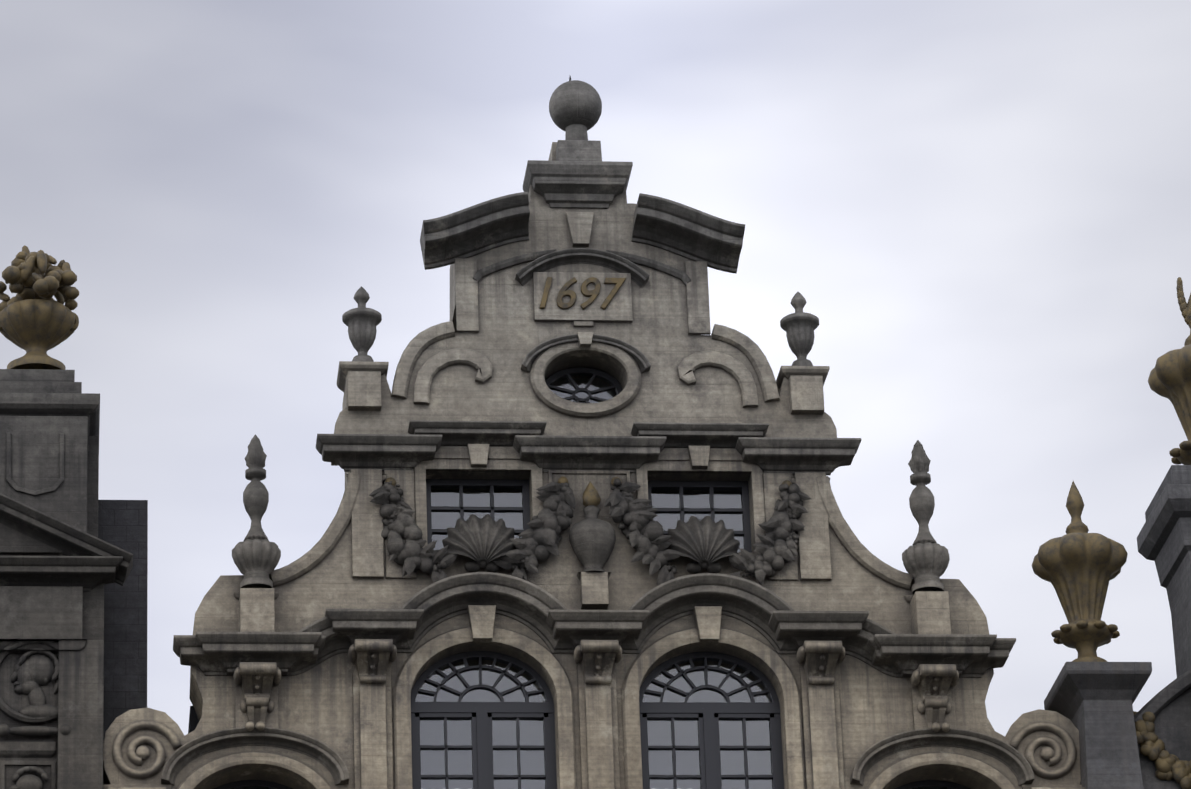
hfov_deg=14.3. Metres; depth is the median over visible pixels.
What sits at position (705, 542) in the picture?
carved gable festoons
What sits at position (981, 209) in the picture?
sky
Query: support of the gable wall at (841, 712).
on the ground
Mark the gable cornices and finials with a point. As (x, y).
(577, 174)
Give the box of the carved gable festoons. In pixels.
[369,478,810,585]
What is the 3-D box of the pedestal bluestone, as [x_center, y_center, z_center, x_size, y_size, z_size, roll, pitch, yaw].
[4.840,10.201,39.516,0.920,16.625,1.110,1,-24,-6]
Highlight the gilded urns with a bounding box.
[0,245,1190,788]
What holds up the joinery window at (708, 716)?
attached to the gable wall at (841, 712)
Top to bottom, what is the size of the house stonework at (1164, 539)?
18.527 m
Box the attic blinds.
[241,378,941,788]
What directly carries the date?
attached to the gable wall at (841, 712)
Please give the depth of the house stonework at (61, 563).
41.91 m
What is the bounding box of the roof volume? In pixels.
[188,706,198,732]
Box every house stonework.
[0,369,132,788]
[1134,465,1190,788]
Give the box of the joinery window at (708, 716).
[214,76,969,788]
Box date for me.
[539,277,625,309]
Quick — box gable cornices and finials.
[161,80,1034,785]
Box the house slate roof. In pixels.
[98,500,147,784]
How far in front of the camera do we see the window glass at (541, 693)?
42.39 m
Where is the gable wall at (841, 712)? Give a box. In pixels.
[103,142,1085,788]
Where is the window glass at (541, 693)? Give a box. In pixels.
[239,371,937,788]
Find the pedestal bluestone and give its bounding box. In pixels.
[1044,662,1151,788]
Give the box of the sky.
[0,0,1190,735]

